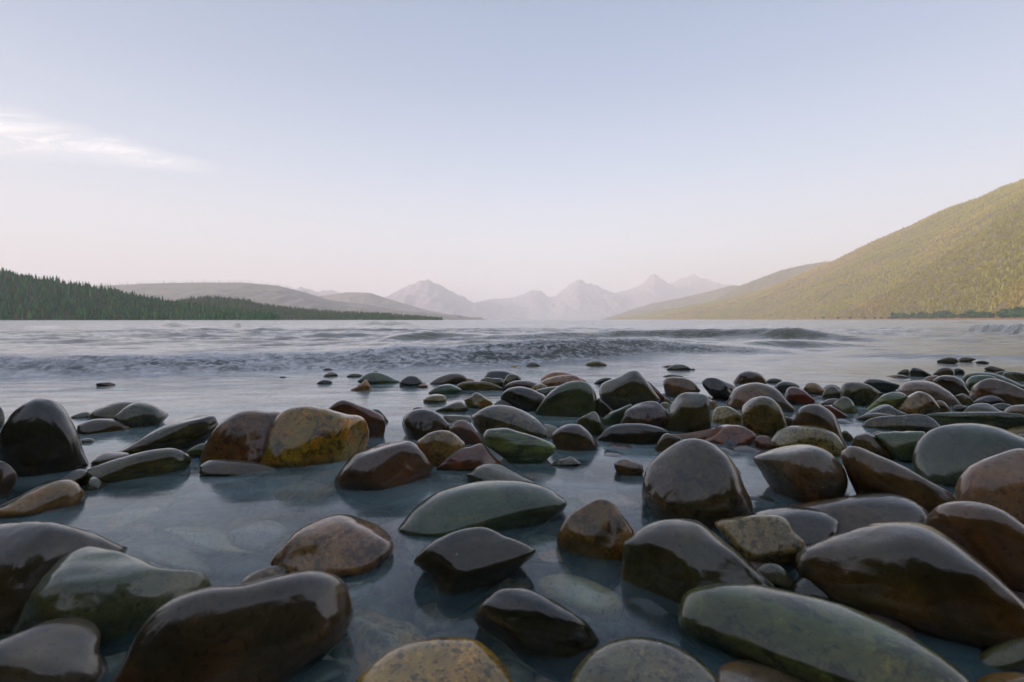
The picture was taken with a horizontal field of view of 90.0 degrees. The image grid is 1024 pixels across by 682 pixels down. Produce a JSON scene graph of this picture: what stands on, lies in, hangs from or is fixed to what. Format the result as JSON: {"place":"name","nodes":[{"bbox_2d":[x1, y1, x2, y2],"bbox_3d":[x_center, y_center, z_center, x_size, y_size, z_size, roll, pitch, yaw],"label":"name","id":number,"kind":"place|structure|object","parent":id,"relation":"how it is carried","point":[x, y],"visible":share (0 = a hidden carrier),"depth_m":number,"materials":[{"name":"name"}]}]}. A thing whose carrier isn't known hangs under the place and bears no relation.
{"place":"outdoors","nodes":[
{"label":"outdoors","id":0,"kind":"place"},
{"bbox_2d":[0,275,264,319],"bbox_3d":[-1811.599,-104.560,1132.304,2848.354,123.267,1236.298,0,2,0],"label":"hills","id":1,"kind":"structure","parent":0,"point":[64,314],"depth_m":787.00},
{"bbox_2d":[0,267,279,319],"bbox_3d":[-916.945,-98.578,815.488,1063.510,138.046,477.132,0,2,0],"label":"conifer forest","id":2,"kind":"object","parent":1,"relation":"on","point":[199,311],"visible":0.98,"depth_m":834.17,"materials":[{"name":"green plant"}]},
{"bbox_2d":[97,283,482,319],"bbox_3d":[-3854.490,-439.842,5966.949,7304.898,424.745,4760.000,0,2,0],"label":"hills","id":3,"kind":"structure","parent":0,"point":[271,294],"depth_m":4825.65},
{"bbox_2d":[178,297,443,319],"bbox_3d":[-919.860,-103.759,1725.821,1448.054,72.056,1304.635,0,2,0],"label":"hills","id":4,"kind":"structure","parent":0,"point":[265,308],"depth_m":1401.37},
{"bbox_2d":[171,295,442,319],"bbox_3d":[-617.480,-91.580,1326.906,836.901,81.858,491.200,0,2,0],"label":"conifer forest","id":5,"kind":"object","parent":4,"relation":"on","point":[315,313],"visible":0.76,"depth_m":1412.42,"materials":[{"name":"green plant"}]},
{"bbox_2d":[319,292,487,319],"bbox_3d":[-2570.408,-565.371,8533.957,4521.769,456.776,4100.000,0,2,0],"label":"hills","id":6,"kind":"structure","parent":0,"point":[367,299],"depth_m":7817.32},
{"bbox_2d":[384,279,521,319],"bbox_3d":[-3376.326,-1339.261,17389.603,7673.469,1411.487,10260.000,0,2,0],"label":"mountains","id":7,"kind":"structure","parent":0,"point":[428,294],"depth_m":14852.67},
{"bbox_2d":[0,320,1023,468],"bbox_3d":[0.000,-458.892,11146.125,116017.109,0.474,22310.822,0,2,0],"label":"lake water","id":8,"kind":"structure","parent":0,"point":[672,342],"depth_m":6.14,"materials":[{"name":"liquid"}]},
{"bbox_2d":[76,419,131,440],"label":"stone","id":9,"kind":"object","parent":8,"relation":"on","point":[95,429],"visible":0.87,"depth_m":1.82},
{"bbox_2d":[88,401,140,418],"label":"stone","id":10,"kind":"object","parent":8,"relation":"on","point":[110,411],"visible":0.34,"depth_m":2.07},
{"bbox_2d":[77,448,190,492],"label":"stone","id":11,"kind":"object","parent":8,"relation":"on","point":[139,470],"visible":0.88,"depth_m":1.30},
{"bbox_2d":[113,402,168,434],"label":"stone","id":12,"kind":"object","parent":8,"relation":"on","point":[140,418],"visible":0.93,"depth_m":1.91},
{"bbox_2d":[120,414,218,453],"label":"stone","id":13,"kind":"object","parent":8,"relation":"on","point":[185,434],"visible":0.7,"depth_m":1.57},
{"bbox_2d":[199,459,279,479],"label":"stone","id":14,"kind":"object","parent":8,"relation":"on","point":[236,469],"visible":1,"depth_m":1.34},
{"bbox_2d":[227,520,287,550],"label":"stone","id":15,"kind":"object","parent":8,"relation":"on","point":[262,535],"visible":0.99,"depth_m":1.00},
{"bbox_2d":[240,565,288,583],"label":"rock","id":16,"kind":"object","parent":8,"relation":"on","point":[266,572],"visible":0.55,"depth_m":0.78,"materials":[{"name":"stone"}]},
{"bbox_2d":[270,514,393,582],"bbox_3d":[-0.298,0.358,0.875,0.194,0.102,0.168,0,2,0],"label":"rock","id":17,"kind":"object","parent":8,"relation":"on","point":[345,548],"visible":0.8,"depth_m":0.82,"materials":[{"name":"stone"}]},
{"bbox_2d":[329,400,385,445],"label":"rock","id":18,"kind":"object","parent":8,"relation":"on","point":[375,421],"visible":0.67,"depth_m":1.73,"materials":[{"name":"stone"}]},
{"bbox_2d":[357,372,399,383],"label":"stone","id":19,"kind":"object","parent":8,"relation":"on","point":[375,378],"visible":0.77,"depth_m":3.25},
{"bbox_2d":[334,440,431,504],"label":"stone","id":20,"kind":"object","parent":8,"relation":"on","point":[388,472],"visible":1,"depth_m":1.23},
{"bbox_2d":[402,408,449,444],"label":"stone","id":21,"kind":"object","parent":8,"relation":"on","point":[417,424],"visible":0.7,"depth_m":1.73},
{"bbox_2d":[417,430,465,472],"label":"stone","id":22,"kind":"object","parent":8,"relation":"on","point":[438,447],"visible":0.56,"depth_m":1.40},
{"bbox_2d":[430,373,466,385],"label":"stone","id":23,"kind":"object","parent":8,"relation":"on","point":[454,378],"visible":0.82,"depth_m":3.24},
{"bbox_2d":[435,401,467,414],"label":"stone","id":24,"kind":"object","parent":8,"relation":"on","point":[457,408],"visible":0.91,"depth_m":2.22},
{"bbox_2d":[449,420,482,446],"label":"stone","id":25,"kind":"object","parent":8,"relation":"on","point":[466,433],"visible":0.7,"depth_m":1.65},
{"bbox_2d":[436,443,500,475],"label":"rock","id":26,"kind":"object","parent":8,"relation":"on","point":[462,461],"visible":0.8,"depth_m":1.37,"materials":[{"name":"stone"}]},
{"bbox_2d":[464,392,492,411],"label":"rock","id":27,"kind":"object","parent":8,"relation":"on","point":[474,402],"visible":0.88,"depth_m":2.32,"materials":[{"name":"stone"}]},
{"bbox_2d":[457,381,502,391],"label":"stone","id":28,"kind":"object","parent":8,"relation":"on","point":[478,385],"visible":0.91,"depth_m":2.96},
{"bbox_2d":[465,463,534,482],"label":"stone","id":29,"kind":"object","parent":8,"relation":"on","point":[489,471],"visible":0.52,"depth_m":1.25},
{"bbox_2d":[471,405,546,438],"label":"stone","id":30,"kind":"object","parent":8,"relation":"on","point":[483,420],"visible":0.69,"depth_m":1.76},
{"bbox_2d":[482,428,556,471],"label":"rock","id":31,"kind":"object","parent":8,"relation":"on","point":[520,451],"visible":0.99,"depth_m":1.43,"materials":[{"name":"stone"}]},
{"bbox_2d":[500,386,545,411],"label":"stone","id":32,"kind":"object","parent":8,"relation":"on","point":[525,399],"visible":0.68,"depth_m":2.23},
{"bbox_2d":[521,472,564,485],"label":"stone","id":33,"kind":"object","parent":8,"relation":"on","point":[543,479],"visible":0.85,"depth_m":1.33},
{"bbox_2d":[540,375,582,386],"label":"stone","id":34,"kind":"object","parent":8,"relation":"on","point":[555,381],"visible":0.63,"depth_m":3.08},
{"bbox_2d":[577,412,604,439],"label":"rock","id":35,"kind":"object","parent":8,"relation":"on","point":[591,423],"visible":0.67,"depth_m":1.77,"materials":[{"name":"stone"}]},
{"bbox_2d":[733,371,766,386],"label":"stone","id":36,"kind":"object","parent":8,"relation":"on","point":[744,377],"visible":0.73,"depth_m":3.15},
{"bbox_2d":[933,375,969,395],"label":"stone","id":37,"kind":"object","parent":8,"relation":"on","point":[954,385],"visible":0.69,"depth_m":2.72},
{"bbox_2d":[0,347,1023,681],"bbox_3d":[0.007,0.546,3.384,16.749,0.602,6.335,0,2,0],"label":"pebble bed","id":38,"kind":"object","parent":0,"point":[388,586],"visible":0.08,"depth_m":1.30,"materials":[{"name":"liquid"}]},
{"bbox_2d":[0,461,17,503],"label":"stone","id":39,"kind":"object","parent":38,"relation":"on","point":[8,478],"visible":0.9,"depth_m":1.17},
{"bbox_2d":[0,479,84,520],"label":"stone","id":40,"kind":"object","parent":38,"relation":"on","point":[58,493],"visible":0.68,"depth_m":1.07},
{"bbox_2d":[0,469,87,507],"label":"stone","id":41,"kind":"object","parent":38,"relation":"on","point":[77,475],"visible":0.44,"depth_m":1.19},
{"bbox_2d":[0,398,90,500],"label":"stone","id":42,"kind":"object","parent":38,"relation":"on","point":[40,442],"visible":0.68,"depth_m":1.33,"materials":[{"name":"stone"}]},
{"bbox_2d":[0,617,109,681],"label":"boulder","id":43,"kind":"object","parent":38,"relation":"on","point":[64,649],"visible":1,"depth_m":0.56,"materials":[{"name":"stone"}]},
{"bbox_2d":[0,521,127,638],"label":"boulder","id":44,"kind":"object","parent":38,"relation":"on","point":[32,553],"visible":0.48,"depth_m":0.69,"materials":[{"name":"stone"}]},
{"bbox_2d":[11,546,212,656],"bbox_3d":[-0.542,0.357,0.693,0.200,0.140,0.172,0,2,0],"label":"boulder","id":45,"kind":"object","parent":38,"relation":"on","point":[118,598],"visible":0.64,"depth_m":0.65,"materials":[{"name":"stone"}]},
{"bbox_2d":[107,498,174,531],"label":"stone","id":46,"kind":"object","parent":38,"relation":"on","point":[131,515],"visible":0.93,"depth_m":1.10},
{"bbox_2d":[140,544,210,572],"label":"stone","id":47,"kind":"object","parent":38,"relation":"on","point":[172,556],"visible":0.94,"depth_m":0.92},
{"bbox_2d":[165,526,268,554],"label":"stone","id":48,"kind":"object","parent":38,"relation":"on","point":[211,539],"visible":0.94,"depth_m":0.98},
{"bbox_2d":[112,570,352,681],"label":"boulder","id":49,"kind":"object","parent":38,"relation":"on","point":[290,627],"visible":0.99,"depth_m":0.56,"materials":[{"name":"stone"}]},
{"bbox_2d":[199,410,280,464],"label":"stone","id":50,"kind":"object","parent":38,"relation":"on","point":[241,435],"visible":0.51,"depth_m":1.44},
{"bbox_2d":[274,479,336,504],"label":"stone","id":51,"kind":"object","parent":38,"relation":"on","point":[305,492],"visible":0.92,"depth_m":1.26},
{"bbox_2d":[260,405,368,476],"bbox_3d":[-0.579,0.291,1.524,0.303,0.204,0.226,-1,3,-23],"label":"boulder","id":52,"kind":"object","parent":38,"relation":"on","point":[301,440],"visible":0.88,"depth_m":1.44,"materials":[{"name":"stone"}]},
{"bbox_2d":[304,468,340,481],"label":"stone","id":53,"kind":"object","parent":38,"relation":"on","point":[330,475],"visible":0.28,"depth_m":1.37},
{"bbox_2d":[294,660,353,681],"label":"stone","id":54,"kind":"object","parent":38,"relation":"on","point":[327,671],"visible":0.73,"depth_m":0.60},
{"bbox_2d":[349,608,428,681],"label":"stone","id":55,"kind":"object","parent":38,"relation":"on","point":[375,635],"visible":0.53,"depth_m":0.68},
{"bbox_2d":[380,517,412,559],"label":"stone","id":56,"kind":"object","parent":38,"relation":"on","point":[391,527],"visible":0.48,"depth_m":1.02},
{"bbox_2d":[355,637,511,681],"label":"boulder","id":57,"kind":"object","parent":38,"relation":"on","point":[450,659],"visible":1,"depth_m":0.56,"materials":[{"name":"stone"}]},
{"bbox_2d":[414,527,535,618],"bbox_3d":[-0.057,0.362,0.803,0.191,0.134,0.121,0,2,0],"label":"rock","id":58,"kind":"object","parent":38,"relation":"on","point":[465,570],"visible":1,"depth_m":0.77,"materials":[{"name":"stone"}]},
{"bbox_2d":[397,479,566,543],"bbox_3d":[-0.062,0.350,1.060,0.347,0.116,0.190,-1,2,-16],"label":"stone","id":59,"kind":"object","parent":38,"relation":"on","point":[508,508],"visible":0.92,"depth_m":0.99,"materials":[{"name":"stone"}]},
{"bbox_2d":[474,587,600,681],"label":"stone","id":60,"kind":"object","parent":38,"relation":"on","point":[542,635],"visible":0.91,"depth_m":0.62,"materials":[{"name":"stone"}]},
{"bbox_2d":[534,381,596,427],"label":"stone","id":61,"kind":"object","parent":38,"relation":"on","point":[572,400],"visible":0.7,"depth_m":2.10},
{"bbox_2d":[551,424,597,457],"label":"stone","id":62,"kind":"object","parent":38,"relation":"on","point":[576,440],"visible":0.92,"depth_m":1.57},
{"bbox_2d":[536,573,623,622],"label":"stone","id":63,"kind":"object","parent":38,"relation":"on","point":[593,600],"visible":1,"depth_m":0.77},
{"bbox_2d":[556,499,633,589],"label":"stone","id":64,"kind":"object","parent":38,"relation":"on","point":[592,536],"visible":0.85,"depth_m":0.88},
{"bbox_2d":[576,490,639,510],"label":"stone","id":65,"kind":"object","parent":38,"relation":"on","point":[621,502],"visible":0.76,"depth_m":1.17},
{"bbox_2d":[601,404,631,428],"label":"stone","id":66,"kind":"object","parent":38,"relation":"on","point":[611,418],"visible":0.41,"depth_m":1.93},
{"bbox_2d":[614,459,643,475],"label":"rock","id":67,"kind":"object","parent":38,"relation":"on","point":[626,467],"visible":0.98,"depth_m":1.33,"materials":[{"name":"stone"}]},
{"bbox_2d":[599,370,659,408],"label":"boulder","id":68,"kind":"object","parent":38,"relation":"on","point":[633,387],"visible":0.77,"depth_m":2.23,"materials":[{"name":"stone"}]},
{"bbox_2d":[596,423,668,450],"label":"stone","id":69,"kind":"object","parent":38,"relation":"on","point":[640,435],"visible":0.74,"depth_m":1.66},
{"bbox_2d":[619,401,667,428],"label":"rock","id":70,"kind":"object","parent":38,"relation":"on","point":[654,413],"visible":0.68,"depth_m":1.87,"materials":[{"name":"stone"}]},
{"bbox_2d":[570,637,719,681],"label":"stone","id":71,"kind":"object","parent":38,"relation":"on","point":[635,659],"visible":1,"depth_m":0.56,"materials":[{"name":"stone"}]},
{"bbox_2d":[624,595,679,630],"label":"stone","id":72,"kind":"object","parent":38,"relation":"on","point":[645,614],"visible":0.78,"depth_m":0.74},
{"bbox_2d":[663,377,700,396],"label":"stone","id":73,"kind":"object","parent":38,"relation":"on","point":[674,386],"visible":0.81,"depth_m":2.67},
{"bbox_2d":[664,392,712,433],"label":"boulder","id":74,"kind":"object","parent":38,"relation":"on","point":[689,411],"visible":0.73,"depth_m":1.82,"materials":[{"name":"stone"}]},
{"bbox_2d":[619,518,775,614],"bbox_3d":[0.284,0.356,0.788,0.224,0.149,0.160,2,3,38],"label":"boulder","id":75,"kind":"object","parent":38,"relation":"on","point":[666,564],"visible":0.78,"depth_m":0.75,"materials":[{"name":"stone"}]},
{"bbox_2d":[642,438,753,537],"bbox_3d":[0.387,0.318,1.078,0.216,0.222,0.214,0,2,0],"label":"boulder","id":76,"kind":"object","parent":38,"relation":"on","point":[701,480],"visible":0.74,"depth_m":1.01,"materials":[{"name":"stone"}]},
{"bbox_2d":[702,378,734,400],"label":"rock","id":77,"kind":"object","parent":38,"relation":"on","point":[717,388],"visible":0.78,"depth_m":2.59,"materials":[{"name":"stone"}]},
{"bbox_2d":[712,406,741,427],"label":"stone","id":78,"kind":"object","parent":38,"relation":"on","point":[724,415],"visible":0.56,"depth_m":1.97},
{"bbox_2d":[704,425,756,446],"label":"stone","id":79,"kind":"object","parent":38,"relation":"on","point":[719,436],"visible":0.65,"depth_m":1.66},
{"bbox_2d":[715,514,805,572],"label":"stone","id":80,"kind":"object","parent":38,"relation":"on","point":[770,538],"visible":0.76,"depth_m":0.84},
{"bbox_2d":[726,382,794,415],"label":"stone","id":81,"kind":"object","parent":38,"relation":"on","point":[740,396],"visible":0.59,"depth_m":2.27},
{"bbox_2d":[718,659,805,681],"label":"stone","id":82,"kind":"object","parent":38,"relation":"on","point":[744,670],"visible":0.69,"depth_m":0.57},
{"bbox_2d":[741,396,786,437],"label":"stone","id":83,"kind":"object","parent":38,"relation":"on","point":[764,415],"visible":0.73,"depth_m":1.76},
{"bbox_2d":[757,563,792,589],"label":"stone","id":84,"kind":"object","parent":38,"relation":"on","point":[778,576],"visible":0.81,"depth_m":0.77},
{"bbox_2d":[752,507,840,545],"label":"stone","id":85,"kind":"object","parent":38,"relation":"on","point":[810,526],"visible":0.34,"depth_m":0.92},
{"bbox_2d":[785,387,814,406],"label":"stone","id":86,"kind":"object","parent":38,"relation":"on","point":[796,396],"visible":0.84,"depth_m":2.46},
{"bbox_2d":[753,444,847,502],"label":"stone","id":87,"kind":"object","parent":38,"relation":"on","point":[805,473],"visible":0.84,"depth_m":1.12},
{"bbox_2d":[771,425,845,456],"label":"stone","id":88,"kind":"object","parent":38,"relation":"on","point":[831,442],"visible":0.59,"depth_m":1.53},
{"bbox_2d":[789,576,831,600],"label":"stone","id":89,"kind":"object","parent":38,"relation":"on","point":[802,585],"visible":0.3,"depth_m":0.74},
{"bbox_2d":[791,404,846,447],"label":"stone","id":90,"kind":"object","parent":38,"relation":"on","point":[817,415],"visible":0.58,"depth_m":1.59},
{"bbox_2d":[677,583,970,681],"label":"boulder","id":91,"kind":"object","parent":38,"relation":"on","point":[806,637],"visible":0.95,"depth_m":0.58,"materials":[{"name":"stone"}]},
{"bbox_2d":[832,397,858,420],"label":"stone","id":92,"kind":"object","parent":38,"relation":"on","point":[846,406],"visible":0.66,"depth_m":2.19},
{"bbox_2d":[791,493,928,533],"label":"stone","id":93,"kind":"object","parent":38,"relation":"on","point":[851,512],"visible":0.51,"depth_m":0.96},
{"bbox_2d":[839,382,882,406],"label":"boulder","id":94,"kind":"object","parent":38,"relation":"on","point":[858,393],"visible":0.75,"depth_m":2.42,"materials":[{"name":"stone"}]},
{"bbox_2d":[851,433,897,462],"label":"stone","id":95,"kind":"object","parent":38,"relation":"on","point":[869,442],"visible":0.61,"depth_m":1.50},
{"bbox_2d":[863,378,899,391],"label":"stone","id":96,"kind":"object","parent":38,"relation":"on","point":[880,385],"visible":0.79,"depth_m":2.88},
{"bbox_2d":[863,392,906,412],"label":"stone","id":97,"kind":"object","parent":38,"relation":"on","point":[894,399],"visible":0.73,"depth_m":2.25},
{"bbox_2d":[840,446,956,512],"bbox_3d":[0.821,0.322,1.094,0.203,0.176,0.118,2,3,35],"label":"boulder","id":98,"kind":"object","parent":38,"relation":"on","point":[867,471],"visible":0.69,"depth_m":1.06,"materials":[{"name":"stone"}]},
{"bbox_2d":[874,431,924,466],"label":"stone","id":99,"kind":"object","parent":38,"relation":"on","point":[899,446],"visible":0.56,"depth_m":1.44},
{"bbox_2d":[861,414,939,432],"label":"stone","id":100,"kind":"object","parent":38,"relation":"on","point":[918,422],"visible":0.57,"depth_m":1.84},
{"bbox_2d":[794,521,1023,660],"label":"boulder","id":101,"kind":"object","parent":38,"relation":"on","point":[939,592],"visible":0.82,"depth_m":0.66,"materials":[{"name":"stone"}]},
{"bbox_2d":[896,391,940,414],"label":"stone","id":102,"kind":"object","parent":38,"relation":"on","point":[920,402],"visible":0.71,"depth_m":2.17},
{"bbox_2d":[898,380,961,405],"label":"stone","id":103,"kind":"object","parent":38,"relation":"on","point":[936,391],"visible":0.62,"depth_m":2.42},
{"bbox_2d":[911,423,1023,493],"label":"boulder","id":104,"kind":"object","parent":38,"relation":"on","point":[945,456],"visible":0.62,"depth_m":1.25,"materials":[{"name":"stone"}]},
{"bbox_2d":[926,501,1023,591],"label":"boulder","id":105,"kind":"object","parent":38,"relation":"on","point":[990,537],"visible":0.72,"depth_m":0.77,"materials":[{"name":"stone"}]},
{"bbox_2d":[927,412,1023,429],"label":"stone","id":106,"kind":"object","parent":38,"relation":"on","point":[1005,420],"visible":0.7,"depth_m":1.87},
{"bbox_2d":[953,448,1023,523],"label":"boulder","id":107,"kind":"object","parent":38,"relation":"on","point":[996,480],"visible":0.59,"depth_m":1.03,"materials":[{"name":"stone"}]},
{"bbox_2d":[969,378,1023,404],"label":"boulder","id":108,"kind":"object","parent":38,"relation":"on","point":[1008,393],"visible":0.73,"depth_m":2.45,"materials":[{"name":"stone"}]},
{"bbox_2d":[970,637,1023,677],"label":"stone","id":109,"kind":"object","parent":38,"relation":"on","point":[1007,656],"visible":0.76,"depth_m":0.59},
{"bbox_2d":[975,672,1023,681],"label":"stone","id":110,"kind":"object","parent":38,"relation":"on","point":[1005,677],"visible":1,"depth_m":0.55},
{"bbox_2d":[0,0,1023,302],"label":"sky","id":111,"kind":"structure","parent":0,"point":[479,150],"materials":[{"name":"blue"}]},
{"bbox_2d":[475,279,640,319],"bbox_3d":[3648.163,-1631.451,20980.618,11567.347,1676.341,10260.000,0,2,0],"label":"mountains","id":112,"kind":"structure","parent":0,"point":[579,299],"depth_m":18321.80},
{"bbox_2d":[615,274,694,306],"bbox_3d":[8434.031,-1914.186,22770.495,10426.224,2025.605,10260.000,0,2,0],"label":"mountains","id":113,"kind":"structure","parent":0,"point":[653,288],"depth_m":20947.43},
{"bbox_2d":[601,285,738,319],"bbox_3d":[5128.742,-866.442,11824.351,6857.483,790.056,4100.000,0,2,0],"label":"hills","id":114,"kind":"structure","parent":0,"point":[708,296],"depth_m":11112.40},
{"bbox_2d":[671,274,731,294],"bbox_3d":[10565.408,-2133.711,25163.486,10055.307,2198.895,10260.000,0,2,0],"label":"mountains","id":115,"kind":"structure","parent":0,"point":[694,284],"depth_m":23884.95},
{"bbox_2d":[720,262,825,298],"bbox_3d":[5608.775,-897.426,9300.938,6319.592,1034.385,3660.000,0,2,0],"label":"hills","id":116,"kind":"structure","parent":0,"point":[804,268],"depth_m":8804.08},
{"bbox_2d":[607,183,1023,319],"bbox_3d":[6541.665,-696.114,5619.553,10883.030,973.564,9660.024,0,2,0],"label":"hills","id":117,"kind":"structure","parent":0,"point":[952,264],"depth_m":2815.77,"materials":[{"name":"plant"}]},
{"bbox_2d":[614,178,1023,319],"bbox_3d":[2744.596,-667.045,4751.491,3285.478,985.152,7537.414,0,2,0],"label":"hillside forest","id":118,"kind":"object","parent":117,"relation":"on","point":[1005,292],"visible":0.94,"depth_m":2525.96,"materials":[{"name":"green plant"}]},
{"bbox_2d":[614,317,1023,319],"bbox_3d":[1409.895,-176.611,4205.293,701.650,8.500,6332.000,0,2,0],"label":"shore","id":119,"kind":"structure","parent":0,"point":[1006,318],"depth_m":2145.11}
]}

